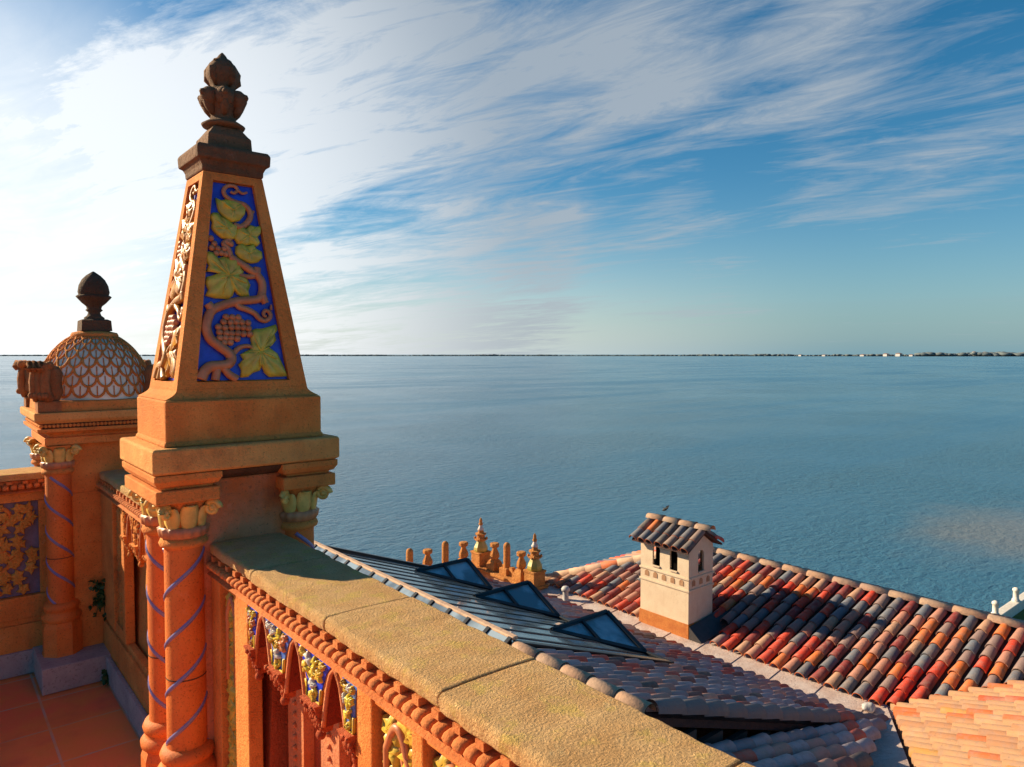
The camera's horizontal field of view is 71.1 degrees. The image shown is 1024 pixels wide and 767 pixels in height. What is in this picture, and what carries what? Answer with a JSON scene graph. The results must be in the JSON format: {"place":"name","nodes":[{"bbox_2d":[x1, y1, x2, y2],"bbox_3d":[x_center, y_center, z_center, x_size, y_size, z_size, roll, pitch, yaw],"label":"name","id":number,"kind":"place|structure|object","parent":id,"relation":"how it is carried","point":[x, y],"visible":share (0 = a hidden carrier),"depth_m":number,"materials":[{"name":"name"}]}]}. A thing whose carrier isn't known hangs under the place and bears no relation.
{"place":"outdoors","nodes":[
{"label":"outdoors","id":0,"kind":"place"},
{"bbox_2d":[12,271,153,695],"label":"domed pier","id":1,"kind":"structure","parent":0,"point":[83,386],"depth_m":3.84,"materials":[{"name":"stone"}]},
{"bbox_2d":[87,578,106,621],"bbox_3d":[-2.248,1.162,3.893,0.185,0.238,0.097,1,3,28],"label":"weed","id":2,"kind":"object","parent":1,"relation":"attached to","point":[99,602],"visible":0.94,"depth_m":3.87,"materials":[{"name":"green plant"}]},
{"bbox_2d":[0,354,1023,612],"bbox_3d":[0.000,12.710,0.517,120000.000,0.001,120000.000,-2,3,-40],"label":"sea","id":3,"kind":"structure","parent":0,"point":[900,472],"depth_m":88.46,"materials":[{"name":"liquid"}]},
{"bbox_2d":[0,0,1023,354],"label":"sky","id":4,"kind":"structure","parent":0,"point":[443,176],"materials":[{"name":"blue"}]},
{"bbox_2d":[1012,609,1023,619],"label":"lawn","id":5,"kind":"structure","parent":0,"point":[1020,615],"depth_m":26.13,"materials":[{"name":"green plant"}]},
{"bbox_2d":[991,587,1023,617],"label":"white balustrade","id":6,"kind":"object","parent":5,"relation":"on","point":[1014,606],"visible":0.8,"depth_m":26.28,"materials":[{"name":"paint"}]},
{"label":"ground","id":7,"kind":"structure","parent":0,"visible":0},
{"bbox_2d":[475,559,548,589],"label":"crested wall","id":8,"kind":"structure","parent":7,"relation":"on","point":[488,574],"depth_m":18.05,"materials":[{"name":"paint"}]},
{"bbox_2d":[406,548,412,561],"bbox_3d":[-2.502,4.428,17.527,0.280,0.805,0.280,-2,3,-40],"label":"crest post","id":9,"kind":"object","parent":8,"relation":"on","point":[409,554],"visible":0.37,"depth_m":17.45,"materials":[{"name":"stone"}]},
{"bbox_2d":[423,548,432,565],"bbox_3d":[-2.102,4.472,17.860,0.320,0.690,0.320,-2,3,-40],"label":"crest urn","id":10,"kind":"object","parent":8,"relation":"on","point":[427,559],"visible":0.45,"depth_m":17.77,"materials":[{"name":"stone"}]},
{"bbox_2d":[442,541,448,562],"bbox_3d":[-1.693,4.401,18.196,0.280,0.805,0.280,-2,3,-40],"label":"crest post","id":11,"kind":"object","parent":8,"relation":"on","point":[445,551],"visible":0.42,"depth_m":18.12,"materials":[{"name":"stone"}]},
{"bbox_2d":[458,541,467,558],"bbox_3d":[-1.254,4.444,18.561,0.320,0.690,0.320,-2,3,-40],"label":"crest urn","id":12,"kind":"object","parent":8,"relation":"on","point":[463,552],"visible":0.59,"depth_m":18.48,"materials":[{"name":"stone"}]},
{"bbox_2d":[470,518,490,566],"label":"spire","id":13,"kind":"structure","parent":8,"relation":"on","point":[480,554],"depth_m":18.80,"materials":[{"name":"ceramic"}]},
{"bbox_2d":[486,542,501,571],"bbox_3d":[-0.447,4.447,18.463,0.320,0.690,0.320,-2,3,-40],"label":"crest urn","id":14,"kind":"object","parent":8,"relation":"on","point":[491,565],"visible":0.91,"depth_m":18.38,"materials":[{"name":"ceramic"}]},
{"bbox_2d":[499,542,510,575],"bbox_3d":[-0.128,4.406,18.076,0.280,0.805,0.280,-2,3,-40],"label":"crest post","id":15,"kind":"object","parent":8,"relation":"on","point":[504,569],"visible":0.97,"depth_m":18.00,"materials":[{"name":"stone"}]},
{"bbox_2d":[512,551,525,581],"bbox_3d":[0.229,4.481,17.648,0.320,0.690,0.320,-2,3,-40],"label":"crest urn","id":16,"kind":"object","parent":8,"relation":"on","point":[518,574],"visible":0.87,"depth_m":17.55,"materials":[{"name":"stone"}]},
{"bbox_2d":[523,533,545,586],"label":"spire","id":17,"kind":"structure","parent":8,"relation":"on","point":[534,572],"depth_m":17.15,"materials":[{"name":"stone"}]},
{"bbox_2d":[486,578,888,743],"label":"roof wing","id":18,"kind":"structure","parent":7,"relation":"on","point":[701,698],"depth_m":9.22,"materials":[{"name":"tile"}]},
{"bbox_2d":[314,540,673,663],"bbox_3d":[-0.875,3.690,12.220,3.585,1.337,6.220,-2,3,-40],"label":"roof skylight","id":19,"kind":"object","parent":18,"relation":"on","point":[509,625],"visible":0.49,"depth_m":11.28,"materials":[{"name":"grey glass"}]},
{"bbox_2d":[415,557,492,589],"bbox_3d":[-1.420,3.914,14.648,1.308,0.499,1.727,-2,3,-40],"label":"dormer skylight","id":20,"kind":"object","parent":19,"relation":"attached to","point":[465,571],"visible":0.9,"depth_m":14.54,"materials":[{"name":"blue glass"}]},
{"bbox_2d":[473,580,559,617],"bbox_3d":[-0.171,3.976,13.139,1.308,0.499,1.727,-2,3,-40],"label":"dormer skylight","id":21,"kind":"object","parent":19,"relation":"attached to","point":[527,595],"visible":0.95,"depth_m":13.03,"materials":[{"name":"blue glass"}]},
{"bbox_2d":[549,609,646,653],"bbox_3d":[1.104,4.039,11.600,1.308,0.499,1.727,-2,3,-40],"label":"dormer skylight","id":22,"kind":"object","parent":19,"relation":"attached to","point":[606,627],"visible":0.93,"depth_m":11.48,"materials":[{"name":"blue glass"}]},
{"bbox_2d":[540,580,909,766],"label":"roof gutter","id":23,"kind":"object","parent":18,"relation":"on","point":[889,752],"visible":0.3,"depth_m":12.50,"materials":[{"name":"metal"}]},
{"bbox_2d":[561,586,569,600],"bbox_3d":[1.232,4.817,16.479,0.204,0.314,0.199,-2,3,-40],"label":"roof vent","id":24,"kind":"object","parent":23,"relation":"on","point":[565,590],"visible":0.95,"depth_m":16.42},
{"bbox_2d":[861,702,875,712],"bbox_3d":[5.648,5.110,11.357,0.280,0.145,0.214,-8,8,-74],"label":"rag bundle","id":25,"kind":"object","parent":23,"relation":"on","point":[869,707],"visible":1,"depth_m":11.27,"materials":[{"name":"white fabric"}]},
{"bbox_2d":[545,547,1023,705],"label":"roof wing","id":26,"kind":"structure","parent":7,"relation":"on","point":[880,645],"depth_m":13.33,"materials":[{"name":"red tile"}]},
{"bbox_2d":[629,513,731,643],"bbox_3d":[3.562,3.947,14.883,1.558,2.342,1.707,-2,3,-40],"label":"chimney","id":27,"kind":"object","parent":26,"relation":"on","point":[677,583],"visible":0.98,"depth_m":14.51,"materials":[{"name":"paint"}]},
{"bbox_2d":[704,718,886,766],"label":"roof wing","id":28,"kind":"structure","parent":7,"relation":"on","point":[849,743],"depth_m":8.33,"materials":[{"name":"tile"}]},
{"bbox_2d":[890,680,1023,766],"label":"roof wing","id":29,"kind":"structure","parent":7,"relation":"on","point":[978,727],"depth_m":9.80,"materials":[{"name":"orange tile"}]},
{"bbox_3d":[-1.335,6.645,0.159,4.200,9.348,8.530,-2,3,-40],"label":"tower","id":30,"kind":"object","parent":7,"relation":"on","visible":0},
{"bbox_2d":[0,672,141,766],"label":"terrace floor","id":31,"kind":"structure","parent":30,"relation":"on","point":[89,725],"depth_m":3.30,"materials":[{"name":"tile"}]},
{"bbox_2d":[0,466,47,679],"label":"terrace parapet","id":32,"kind":"structure","parent":31,"relation":"on","point":[23,582],"depth_m":3.85,"materials":[{"name":"orange ceramic"}]},
{"bbox_2d":[100,669,108,685],"bbox_3d":[-2.116,1.547,3.747,0.073,0.119,0.121,-2,3,-40],"label":"weed","id":33,"kind":"object","parent":31,"relation":"on","point":[105,679],"visible":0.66,"depth_m":3.73,"materials":[{"name":"green plant"}]},
{"bbox_2d":[96,469,148,737],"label":"terrace parapet","id":34,"kind":"structure","parent":31,"relation":"on","point":[124,573],"depth_m":3.52,"materials":[{"name":"ceramic"}]},
{"bbox_2d":[120,53,338,766],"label":"obelisk pier","id":35,"kind":"structure","parent":31,"relation":"on","point":[230,440],"depth_m":2.46,"materials":[{"name":"ceramic"}]},
{"bbox_2d":[205,533,754,766],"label":"terrace parapet","id":36,"kind":"structure","parent":31,"relation":"on","point":[321,659],"depth_m":1.63,"materials":[{"name":"stone"}]},
{"bbox_3d":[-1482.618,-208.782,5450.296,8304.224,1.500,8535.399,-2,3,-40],"label":"far shore","id":37,"kind":"structure","parent":0,"visible":0},
{"bbox_2d":[0,351,1023,355],"bbox_3d":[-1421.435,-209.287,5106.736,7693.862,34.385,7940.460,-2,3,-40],"label":"trees","id":38,"kind":"object","parent":37,"relation":"on","point":[1002,353],"visible":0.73,"depth_m":4908.15,"materials":[{"name":"green plant"}]}
]}

